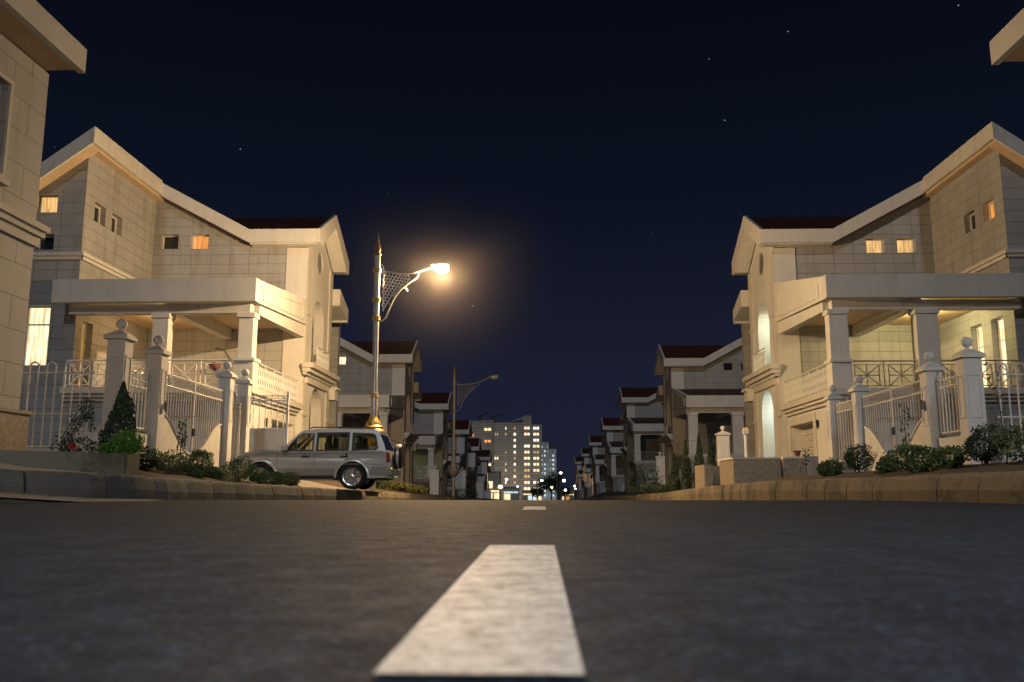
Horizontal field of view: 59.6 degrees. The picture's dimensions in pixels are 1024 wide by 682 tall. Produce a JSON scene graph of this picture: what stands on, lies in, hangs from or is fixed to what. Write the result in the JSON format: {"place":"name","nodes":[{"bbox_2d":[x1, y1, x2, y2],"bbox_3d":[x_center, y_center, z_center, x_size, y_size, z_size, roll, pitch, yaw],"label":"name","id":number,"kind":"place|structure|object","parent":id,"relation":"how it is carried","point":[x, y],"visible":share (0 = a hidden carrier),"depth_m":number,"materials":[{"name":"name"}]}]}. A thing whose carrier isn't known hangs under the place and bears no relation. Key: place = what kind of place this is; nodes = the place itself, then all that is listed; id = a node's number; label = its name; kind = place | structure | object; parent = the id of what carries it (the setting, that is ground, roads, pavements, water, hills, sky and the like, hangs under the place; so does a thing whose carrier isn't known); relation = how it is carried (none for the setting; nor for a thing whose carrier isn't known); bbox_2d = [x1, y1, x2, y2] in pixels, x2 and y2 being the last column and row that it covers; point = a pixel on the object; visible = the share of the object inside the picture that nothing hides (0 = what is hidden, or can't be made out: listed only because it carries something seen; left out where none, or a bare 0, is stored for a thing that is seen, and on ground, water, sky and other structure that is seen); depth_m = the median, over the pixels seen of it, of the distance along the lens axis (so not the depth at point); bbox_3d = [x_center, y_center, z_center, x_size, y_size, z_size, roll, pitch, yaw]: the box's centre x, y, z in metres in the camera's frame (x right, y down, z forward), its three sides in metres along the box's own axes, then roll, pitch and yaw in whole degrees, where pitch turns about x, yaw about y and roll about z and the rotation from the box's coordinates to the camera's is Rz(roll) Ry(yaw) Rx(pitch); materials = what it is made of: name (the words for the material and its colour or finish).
{"place":"outdoors","nodes":[
{"label":"outdoors","id":0,"kind":"place"},
{"bbox_2d":[0,499,49,503],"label":"side street","id":1,"kind":"structure","parent":0,"point":[5,501],"depth_m":8.32,"materials":[{"name":"asphalt"}]},
{"bbox_2d":[0,492,155,501],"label":"driveway apron","id":2,"kind":"object","parent":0,"point":[34,496],"visible":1,"depth_m":9.19,"materials":[{"name":"concrete"}]},
{"bbox_2d":[0,463,267,484],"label":"sidewalk","id":3,"kind":"structure","parent":0,"point":[9,466],"depth_m":10.08,"materials":[{"name":"concrete"}]},
{"bbox_2d":[0,450,139,474],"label":"planter wall","id":4,"kind":"structure","parent":3,"relation":"on","point":[111,463],"depth_m":12.02,"materials":[{"name":"concrete"}]},
{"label":"planter soil","id":5,"kind":"structure","parent":4,"relation":"in","visible":0},
{"bbox_2d":[49,397,103,452],"bbox_3d":[-6.342,1.315,13.173,0.955,0.971,0.562,0,-9,2],"label":"climbing rose","id":6,"kind":"object","parent":5,"relation":"on","point":[70,445],"visible":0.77,"depth_m":13.11,"materials":[{"name":"green plant"}]},
{"bbox_2d":[98,381,136,452],"bbox_3d":[-6.027,1.262,13.700,0.574,1.317,0.596,5,-10,-26],"label":"conifer","id":7,"kind":"object","parent":5,"relation":"on","point":[123,404],"visible":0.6,"depth_m":13.61,"materials":[{"name":"green plant"}]},
{"bbox_2d":[98,429,147,453],"bbox_3d":[-5.689,1.552,13.083,0.557,0.550,0.629,-8,-13,42],"label":"round shrub","id":8,"kind":"object","parent":5,"relation":"on","point":[117,443],"visible":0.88,"depth_m":13.01,"materials":[{"name":"green plant"}]},
{"bbox_2d":[0,466,635,503],"bbox_3d":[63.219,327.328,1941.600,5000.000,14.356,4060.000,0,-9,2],"label":"ground","id":9,"kind":"structure","parent":0,"point":[371,495],"depth_m":41.27,"materials":[{"name":"grey concrete"}]},
{"bbox_2d":[0,0,86,450],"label":"townhouse","id":10,"kind":"structure","parent":9,"relation":"on","point":[37,40],"depth_m":13.99,"materials":[{"name":"stone"}]},
{"bbox_2d":[0,71,14,186],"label":"window","id":11,"kind":"structure","parent":10,"relation":"in","point":[4,182],"depth_m":13.70,"materials":[{"name":"white paint"}]},
{"bbox_2d":[22,319,254,470],"bbox_3d":[-8.742,1.717,20.864,2.899,3.167,8.119,0,-9,2],"label":"garden fence","id":12,"kind":"object","parent":9,"relation":"on","point":[118,370],"visible":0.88,"depth_m":18.75,"materials":[{"name":"paint"}]},
{"bbox_2d":[162,373,223,466],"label":"driveway gate","id":13,"kind":"structure","parent":12,"relation":"attached to","point":[212,443],"depth_m":21.11,"materials":[{"name":"white metal"}]},
{"bbox_2d":[176,420,187,463],"bbox_3d":[-5.649,1.722,15.318,0.190,0.761,0.191,0,-9,2],"label":"sapling","id":14,"kind":"object","parent":9,"relation":"on","point":[185,433],"visible":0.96,"depth_m":15.32,"materials":[{"name":"green plant"}]},
{"bbox_2d":[0,470,365,503],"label":"kerb","id":15,"kind":"structure","parent":9,"relation":"on","point":[93,485],"depth_m":10.80,"materials":[{"name":"concrete"}]},
{"bbox_2d":[19,126,348,480],"bbox_3d":[-14.612,1.125,36.948,13.840,15.080,14.900,0,-9,2],"label":"villa","id":16,"kind":"object","parent":9,"relation":"on","point":[145,253],"visible":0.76,"depth_m":32.99,"materials":[{"name":"stone"}]},
{"bbox_2d":[23,306,50,365],"bbox_3d":[-16.284,-0.154,30.794,0.896,2.096,0.080,0,-9,2],"label":"window","id":17,"kind":"structure","parent":16,"relation":"in","point":[38,318],"depth_m":30.82,"materials":[{"name":"yellow glass"}]},
{"bbox_2d":[39,236,53,249],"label":"window","id":18,"kind":"structure","parent":16,"relation":"in","point":[47,243],"depth_m":31.35,"materials":[{"name":"glass"}]},
{"bbox_2d":[39,196,57,211],"bbox_3d":[-16.284,-4.792,31.560,0.736,0.656,0.080,0,-9,2],"label":"window","id":19,"kind":"structure","parent":16,"relation":"in","point":[47,203],"depth_m":31.59,"materials":[{"name":"glass"}]},
{"bbox_2d":[78,323,86,386],"bbox_3d":[-15.165,0.534,31.283,0.080,2.396,0.696,0,-9,2],"label":"window","id":20,"kind":"structure","parent":16,"relation":"in","point":[84,330],"depth_m":31.62,"materials":[{"name":"glass"}]},
{"bbox_2d":[94,205,100,222],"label":"window","id":21,"kind":"structure","parent":16,"relation":"in","point":[97,210],"depth_m":32.69,"materials":[{"name":"glass"}]},
{"bbox_2d":[162,236,178,248],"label":"window","id":22,"kind":"structure","parent":16,"relation":"in","point":[169,242],"depth_m":37.10,"materials":[{"name":"glass"}]},
{"bbox_2d":[192,235,208,248],"bbox_3d":[-12.855,-4.060,37.037,0.736,0.616,0.080,0,-9,2],"label":"window","id":23,"kind":"structure","parent":16,"relation":"in","point":[199,242],"depth_m":37.06,"materials":[{"name":"glass"}]},
{"bbox_2d":[208,348,230,370],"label":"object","id":24,"kind":"object","parent":16,"relation":"on","point":[213,367],"visible":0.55,"depth_m":30.92,"materials":[{"name":"metal"}]},
{"bbox_2d":[139,465,300,486],"bbox_3d":[-6.198,2.576,17.117,2.300,0.452,8.400,0,-9,2],"label":"planting bed","id":25,"kind":"object","parent":9,"relation":"on","point":[156,473],"visible":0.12,"depth_m":14.69,"materials":[{"name":"soil"}]},
{"bbox_2d":[134,445,164,471],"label":"shrub","id":26,"kind":"object","parent":25,"relation":"on","point":[147,455],"visible":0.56,"depth_m":14.13,"materials":[{"name":"green plant"}]},
{"bbox_2d":[153,449,193,473],"bbox_3d":[-5.655,2.046,14.894,0.669,0.505,0.730,0,-9,2],"label":"shrub","id":27,"kind":"object","parent":25,"relation":"on","point":[183,465],"visible":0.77,"depth_m":14.84,"materials":[{"name":"green plant"}]},
{"bbox_2d":[186,449,213,478],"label":"shrub","id":28,"kind":"object","parent":25,"relation":"on","point":[198,471],"visible":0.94,"depth_m":15.48,"materials":[{"name":"green plant"}]},
{"bbox_2d":[207,466,223,478],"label":"shrub","id":29,"kind":"object","parent":25,"relation":"on","point":[217,473],"visible":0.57,"depth_m":16.08,"materials":[{"name":"green plant"}]},
{"bbox_2d":[219,455,257,482],"bbox_3d":[-5.186,2.457,16.825,0.731,0.613,0.717,0,-9,2],"label":"shrub","id":30,"kind":"object","parent":25,"relation":"on","point":[234,466],"visible":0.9,"depth_m":16.79,"materials":[{"name":"green plant"}]},
{"bbox_2d":[249,469,273,483],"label":"shrub","id":31,"kind":"object","parent":25,"relation":"on","point":[260,477],"visible":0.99,"depth_m":17.71,"materials":[{"name":"green plant"}]},
{"bbox_2d":[266,471,285,484],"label":"shrub","id":32,"kind":"object","parent":25,"relation":"on","point":[279,478],"visible":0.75,"depth_m":18.63,"materials":[{"name":"green plant"}]},
{"bbox_2d":[283,471,300,485],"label":"shrub","id":33,"kind":"object","parent":25,"relation":"on","point":[296,478],"visible":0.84,"depth_m":19.32,"materials":[{"name":"green plant"}]},
{"bbox_2d":[230,392,289,467],"bbox_3d":[-7.401,2.951,26.119,1.720,2.950,0.140,0,-9,2],"label":"railing screen","id":34,"kind":"object","parent":9,"relation":"on","point":[264,438],"visible":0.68,"depth_m":26.09,"materials":[{"name":"white metal"}]},
{"bbox_2d":[336,338,422,485],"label":"villa","id":35,"kind":"object","parent":9,"relation":"on","point":[399,389],"visible":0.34,"depth_m":62.40,"materials":[{"name":"stone"}]},
{"bbox_2d":[308,480,458,496],"bbox_3d":[-4.835,7.443,43.547,2.500,1.084,32.000,0,-9,2],"label":"planting bed","id":36,"kind":"object","parent":9,"relation":"on","point":[334,483],"visible":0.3,"depth_m":29.60,"materials":[{"name":"soil"}]},
{"bbox_2d":[375,478,396,489],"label":"hedge","id":37,"kind":"object","parent":36,"relation":"on","point":[378,484],"visible":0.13,"depth_m":32.74,"materials":[{"name":"green plant"}]},
{"bbox_2d":[382,481,416,491],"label":"hedge","id":38,"kind":"object","parent":36,"relation":"on","point":[402,487],"visible":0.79,"depth_m":34.99,"materials":[{"name":"green plant"}]},
{"bbox_2d":[405,484,430,493],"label":"hedge","id":39,"kind":"object","parent":36,"relation":"on","point":[418,489],"visible":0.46,"depth_m":37.98,"materials":[{"name":"green plant"}]},
{"bbox_2d":[365,491,412,499],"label":"kerb","id":40,"kind":"structure","parent":9,"relation":"on","point":[392,496],"depth_m":28.55,"materials":[{"name":"concrete"}]},
{"bbox_2d":[364,231,448,490],"bbox_3d":[-3.212,0.680,27.500,2.940,7.980,0.680,7,-12,-38],"label":"street lamp","id":41,"kind":"object","parent":9,"relation":"on","point":[373,422],"visible":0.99,"depth_m":27.01,"materials":[{"name":"metal"}]},
{"bbox_2d":[413,392,452,494],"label":"villa","id":42,"kind":"object","parent":9,"relation":"on","point":[432,428],"visible":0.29,"depth_m":86.32,"materials":[{"name":"stone"}]},
{"bbox_2d":[429,466,440,494],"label":"gate pillar","id":43,"kind":"structure","parent":9,"relation":"on","point":[434,480],"depth_m":61.17,"materials":[{"name":"paint"}]},
{"bbox_2d":[447,420,471,495],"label":"villa","id":44,"kind":"object","parent":9,"relation":"on","point":[463,430],"visible":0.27,"depth_m":110.86,"materials":[{"name":"stone"}]},
{"bbox_2d":[444,488,478,497],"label":"hedge","id":45,"kind":"object","parent":9,"relation":"on","point":[468,492],"visible":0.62,"depth_m":70.89,"materials":[{"name":"green plant"}]},
{"bbox_2d":[458,467,466,496],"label":"gate pillar","id":46,"kind":"structure","parent":9,"relation":"on","point":[462,479],"depth_m":78.87,"materials":[{"name":"paint"}]},
{"bbox_2d":[447,497,495,499],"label":"distant kerb left","id":47,"kind":"structure","parent":9,"relation":"on","point":[450,498],"depth_m":55.48,"materials":[{"name":"concrete"}]},
{"bbox_2d":[448,364,498,496],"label":"street lamp","id":48,"kind":"object","parent":9,"relation":"on","point":[453,470],"visible":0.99,"depth_m":51.59,"materials":[{"name":"metal"}]},
{"bbox_2d":[467,438,481,497],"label":"villa","id":49,"kind":"object","parent":9,"relation":"on","point":[473,461],"visible":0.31,"depth_m":128.88,"materials":[{"name":"stone"}]},
{"bbox_2d":[476,479,483,497],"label":"gate pillar","id":50,"kind":"structure","parent":9,"relation":"on","point":[480,487],"depth_m":102.40,"materials":[{"name":"paint"}]},
{"bbox_2d":[469,420,494,470],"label":"apartment tower","id":51,"kind":"structure","parent":9,"relation":"on","point":[483,430],"depth_m":448.41,"materials":[{"name":"white paint"}]},
{"bbox_2d":[477,449,491,490],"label":"villa","id":52,"kind":"object","parent":9,"relation":"on","point":[484,467],"visible":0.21,"depth_m":156.78,"materials":[{"name":"stone"}]},
{"bbox_2d":[488,471,500,498],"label":"shop building","id":53,"kind":"structure","parent":9,"relation":"on","point":[494,479],"depth_m":232.35,"materials":[{"name":"beige"}]},
{"bbox_2d":[503,486,519,499],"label":"shop building","id":54,"kind":"structure","parent":9,"relation":"on","point":[507,492],"depth_m":258.38,"materials":[{"name":"beige"}]},
{"bbox_2d":[494,415,541,499],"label":"apartment tower","id":55,"kind":"structure","parent":9,"relation":"on","point":[517,454],"depth_m":437.74,"materials":[{"name":"white paint"}]},
{"bbox_2d":[522,491,541,499],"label":"shop building","id":56,"kind":"structure","parent":9,"relation":"on","point":[527,495],"depth_m":325.03,"materials":[{"name":"beige"}]},
{"bbox_2d":[530,487,545,499],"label":"broadleaf tree","id":57,"kind":"object","parent":9,"relation":"on","point":[534,492],"visible":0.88,"depth_m":304.41,"materials":[{"name":"green plant"}]},
{"bbox_2d":[534,472,562,499],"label":"broadleaf tree","id":58,"kind":"object","parent":9,"relation":"on","point":[552,480],"visible":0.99,"depth_m":295.51,"materials":[{"name":"green plant"}]},
{"bbox_2d":[542,442,556,499],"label":"apartment tower","id":59,"kind":"structure","parent":9,"relation":"on","point":[548,460],"depth_m":594.62,"materials":[{"name":"white paint"}]},
{"bbox_2d":[557,486,571,499],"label":"broadleaf tree","id":60,"kind":"object","parent":9,"relation":"on","point":[567,492],"visible":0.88,"depth_m":324.69,"materials":[{"name":"green plant"}]},
{"bbox_2d":[574,456,583,498],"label":"villa","id":61,"kind":"object","parent":9,"relation":"on","point":[579,476],"visible":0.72,"depth_m":233.50,"materials":[{"name":"stone"}]},
{"bbox_2d":[580,448,591,497],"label":"villa","id":62,"kind":"object","parent":9,"relation":"on","point":[586,464],"visible":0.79,"depth_m":194.69,"materials":[{"name":"stone"}]},
{"bbox_2d":[588,436,604,495],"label":"villa","id":63,"kind":"object","parent":9,"relation":"on","point":[597,457],"visible":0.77,"depth_m":162.55,"materials":[{"name":"stone"}]},
{"bbox_2d":[600,417,624,491],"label":"villa","id":64,"kind":"object","parent":9,"relation":"on","point":[612,443],"visible":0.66,"depth_m":127.76,"materials":[{"name":"stone"}]},
{"bbox_2d":[617,387,663,490],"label":"villa","id":65,"kind":"object","parent":9,"relation":"on","point":[641,420],"visible":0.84,"depth_m":97.70,"materials":[{"name":"stone"}]},
{"bbox_2d":[654,452,665,484],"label":"gate pillar","id":66,"kind":"structure","parent":9,"relation":"on","point":[660,461],"depth_m":52.99,"materials":[{"name":"paint"}]},
{"bbox_2d":[654,337,744,486],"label":"villa","id":67,"kind":"object","parent":9,"relation":"on","point":[696,393],"visible":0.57,"depth_m":64.25,"materials":[{"name":"stone"}]},
{"bbox_2d":[723,363,732,370],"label":"window","id":68,"kind":"structure","parent":67,"relation":"in","point":[726,366],"depth_m":64.96,"materials":[{"name":"glass"}]},
{"bbox_2d":[715,426,730,465],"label":"gate pillar","id":69,"kind":"structure","parent":9,"relation":"on","point":[723,444],"depth_m":34.66,"materials":[{"name":"paint"}]},
{"bbox_2d":[742,428,748,456],"bbox_3d":[8.104,4.085,30.903,0.180,2.170,0.180,0,-9,2],"label":"bollard light","id":70,"kind":"object","parent":9,"relation":"on","point":[745,431],"visible":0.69,"depth_m":30.96,"materials":[{"name":"white metal"}]},
{"bbox_2d":[695,457,807,487],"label":"garden wall","id":71,"kind":"structure","parent":9,"relation":"on","point":[733,470],"depth_m":22.99,"materials":[{"name":"beige stone"}]},
{"bbox_2d":[571,471,1023,503],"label":"kerb","id":72,"kind":"structure","parent":9,"relation":"on","point":[1006,487],"depth_m":11.15,"materials":[{"name":"concrete"}]},
{"bbox_2d":[783,456,818,475],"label":"garden wall","id":73,"kind":"structure","parent":9,"relation":"on","point":[813,462],"depth_m":23.36,"materials":[{"name":"white paint"}]},
{"bbox_2d":[731,122,1023,471],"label":"villa","id":74,"kind":"object","parent":9,"relation":"on","point":[889,293],"visible":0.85,"depth_m":33.83,"materials":[{"name":"stone"}]},
{"bbox_2d":[802,424,813,455],"bbox_3d":[11.284,4.170,33.194,0.070,2.168,2.950,0,-9,2],"label":"garage door","id":75,"kind":"structure","parent":74,"relation":"in","point":[807,430],"depth_m":34.00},
{"bbox_2d":[866,239,882,252],"bbox_3d":[14.743,-3.843,36.508,0.736,0.616,0.080,0,-9,2],"label":"window","id":76,"kind":"structure","parent":74,"relation":"in","point":[872,245],"depth_m":36.53,"materials":[{"name":"glass"}]},
{"bbox_2d":[897,239,913,252],"bbox_3d":[15.993,-3.850,36.469,0.736,0.616,0.080,0,-9,2],"label":"window","id":77,"kind":"structure","parent":74,"relation":"in","point":[903,245],"depth_m":36.49,"materials":[{"name":"glass"}]},
{"bbox_2d":[976,325,986,386],"bbox_3d":[17.189,0.655,32.441,0.080,2.496,0.846,0,-9,2],"label":"window","id":78,"kind":"structure","parent":74,"relation":"in","point":[979,329],"depth_m":32.82,"materials":[{"name":"glass"}]},
{"bbox_2d":[988,200,994,219],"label":"window","id":79,"kind":"structure","parent":74,"relation":"in","point":[991,205],"depth_m":32.01,"materials":[{"name":"glass"}]},
{"bbox_2d":[997,318,1007,386],"bbox_3d":[17.141,0.410,30.962,0.080,2.496,0.846,0,-9,2],"label":"window","id":80,"kind":"structure","parent":74,"relation":"in","point":[1000,325],"depth_m":31.31,"materials":[{"name":"glass"}]},
{"bbox_2d":[771,461,1023,480],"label":"planting bed","id":81,"kind":"object","parent":9,"relation":"on","point":[997,467],"visible":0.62,"depth_m":13.13,"materials":[{"name":"soil"}]},
{"bbox_2d":[816,457,845,475],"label":"shrub","id":82,"kind":"object","parent":81,"relation":"on","point":[830,466],"visible":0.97,"depth_m":17.79,"materials":[{"name":"green plant"}]},
{"bbox_2d":[842,443,876,472],"bbox_3d":[6.519,2.234,16.829,0.677,0.648,0.543,0,-9,2],"label":"clipped bush","id":83,"kind":"object","parent":81,"relation":"on","point":[851,460],"visible":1,"depth_m":16.76,"materials":[{"name":"green plant"}]},
{"bbox_2d":[874,455,899,474],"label":"shrub","id":84,"kind":"object","parent":81,"relation":"on","point":[882,465],"visible":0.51,"depth_m":14.81,"materials":[{"name":"green plant"}]},
{"bbox_2d":[898,404,910,445],"bbox_3d":[6.312,1.540,14.350,0.183,1.064,0.173,7,-12,-37],"label":"sapling","id":85,"kind":"object","parent":81,"relation":"on","point":[904,429],"visible":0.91,"depth_m":14.37,"materials":[{"name":"green plant"}]},
{"bbox_2d":[882,443,935,473],"bbox_3d":[6.220,1.837,13.788,0.944,0.533,0.603,-5,-11,29],"label":"shrub","id":86,"kind":"object","parent":81,"relation":"on","point":[916,463],"visible":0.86,"depth_m":13.73,"materials":[{"name":"green plant"}]},
{"bbox_2d":[923,444,969,471],"bbox_3d":[6.298,1.716,12.968,0.615,0.437,0.684,0,-9,2],"label":"shrub","id":87,"kind":"object","parent":81,"relation":"on","point":[938,455],"visible":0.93,"depth_m":12.85,"materials":[{"name":"green plant"}]},
{"bbox_2d":[961,422,1013,465],"bbox_3d":[6.421,1.427,12.060,0.696,0.680,0.556,0,-9,2],"label":"clipped bush","id":88,"kind":"object","parent":81,"relation":"on","point":[986,455],"visible":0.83,"depth_m":11.97,"materials":[{"name":"green plant"}]},
{"bbox_2d":[983,362,1008,463],"bbox_3d":[6.414,0.958,11.810,0.204,1.383,0.208,7,-11,-35],"label":"sapling","id":89,"kind":"object","parent":81,"relation":"on","point":[995,387],"visible":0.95,"depth_m":11.82,"materials":[{"name":"green plant"}]},
{"bbox_2d":[990,422,1023,463],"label":"shrub","id":90,"kind":"object","parent":81,"relation":"on","point":[1014,433],"visible":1,"depth_m":11.48,"materials":[{"name":"green plant"}]},
{"bbox_2d":[823,337,1023,471],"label":"garden fence","id":91,"kind":"object","parent":9,"relation":"on","point":[970,393],"visible":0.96,"depth_m":15.94,"materials":[{"name":"paint"}]},
{"bbox_2d":[862,380,924,470],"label":"driveway gate","id":92,"kind":"structure","parent":91,"relation":"attached to","point":[875,444],"depth_m":18.11,"materials":[{"name":"white metal"}]},
{"bbox_2d":[989,8,1023,64],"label":"townhouse","id":93,"kind":"structure","parent":9,"relation":"on","point":[1006,42],"depth_m":14.57,"materials":[{"name":"stone"}]},
{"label":"right planting bed far","id":94,"kind":"structure","parent":9,"relation":"on","visible":0},
{"bbox_2d":[618,485,667,493],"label":"hedge","id":95,"kind":"object","parent":94,"relation":"on","point":[636,490],"visible":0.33,"depth_m":40.22,"materials":[{"name":"green plant"}]},
{"bbox_2d":[628,464,664,494],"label":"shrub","id":96,"kind":"object","parent":94,"relation":"on","point":[632,481],"visible":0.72,"depth_m":45.15,"materials":[{"name":"green plant"}]},
{"bbox_2d":[638,482,681,492],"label":"hedge","id":97,"kind":"object","parent":94,"relation":"on","point":[650,489],"visible":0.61,"depth_m":35.98,"materials":[{"name":"green plant"}]},
{"bbox_2d":[666,452,680,490],"bbox_3d":[6.153,5.042,34.113,0.486,1.614,0.569,9,-13,-43],"label":"cypress","id":98,"kind":"object","parent":94,"relation":"on","point":[676,484],"visible":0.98,"depth_m":33.97,"materials":[{"name":"green plant"}]},
{"bbox_2d":[681,439,693,489],"bbox_3d":[6.409,4.571,32.733,0.507,1.987,0.539,0,-9,2],"label":"cypress","id":99,"kind":"object","parent":94,"relation":"on","point":[684,480],"visible":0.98,"depth_m":32.62,"materials":[{"name":"green plant"}]},
{"bbox_2d":[691,432,704,483],"bbox_3d":[6.562,4.225,31.370,0.546,2.086,0.529,0,-9,2],"label":"cypress","id":100,"kind":"object","parent":94,"relation":"on","point":[699,457],"visible":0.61,"depth_m":31.33,"materials":[{"name":"green plant"}]},
{"bbox_2d":[706,435,717,465],"bbox_3d":[6.727,4.078,30.104,0.484,1.845,0.526,0,-9,2],"label":"cypress","id":101,"kind":"object","parent":94,"relation":"on","point":[712,455],"visible":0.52,"depth_m":30.13,"materials":[{"name":"green plant"}]},
{"bbox_2d":[292,480,375,491],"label":"driveway","id":102,"kind":"structure","parent":0,"point":[304,483],"depth_m":26.23,"materials":[{"name":"concrete"}]},
{"bbox_2d":[232,427,403,489],"bbox_3d":[-4.938,3.041,23.104,4.224,1.570,1.918,0,-9,2],"label":"parked car","id":103,"kind":"object","parent":102,"relation":"on","point":[362,465],"visible":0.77,"depth_m":22.34,"materials":[{"name":"silver metal"}]},
{"bbox_2d":[0,500,1023,681],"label":"road","id":104,"kind":"structure","parent":0,"point":[655,591],"depth_m":1.23,"materials":[{"name":"grey asphalt"}]},
{"bbox_2d":[373,500,584,674],"bbox_3d":[0.789,4.744,25.542,0.150,0.784,80.410,0,-9,2],"label":"lane marking","id":105,"kind":"object","parent":104,"relation":"on","point":[499,609],"visible":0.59,"depth_m":0.85,"materials":[{"name":"paint"}]},
{"bbox_2d":[36,0,1023,491],"label":"sky","id":106,"kind":"structure","parent":0,"point":[585,175],"materials":[{"name":"blue"}]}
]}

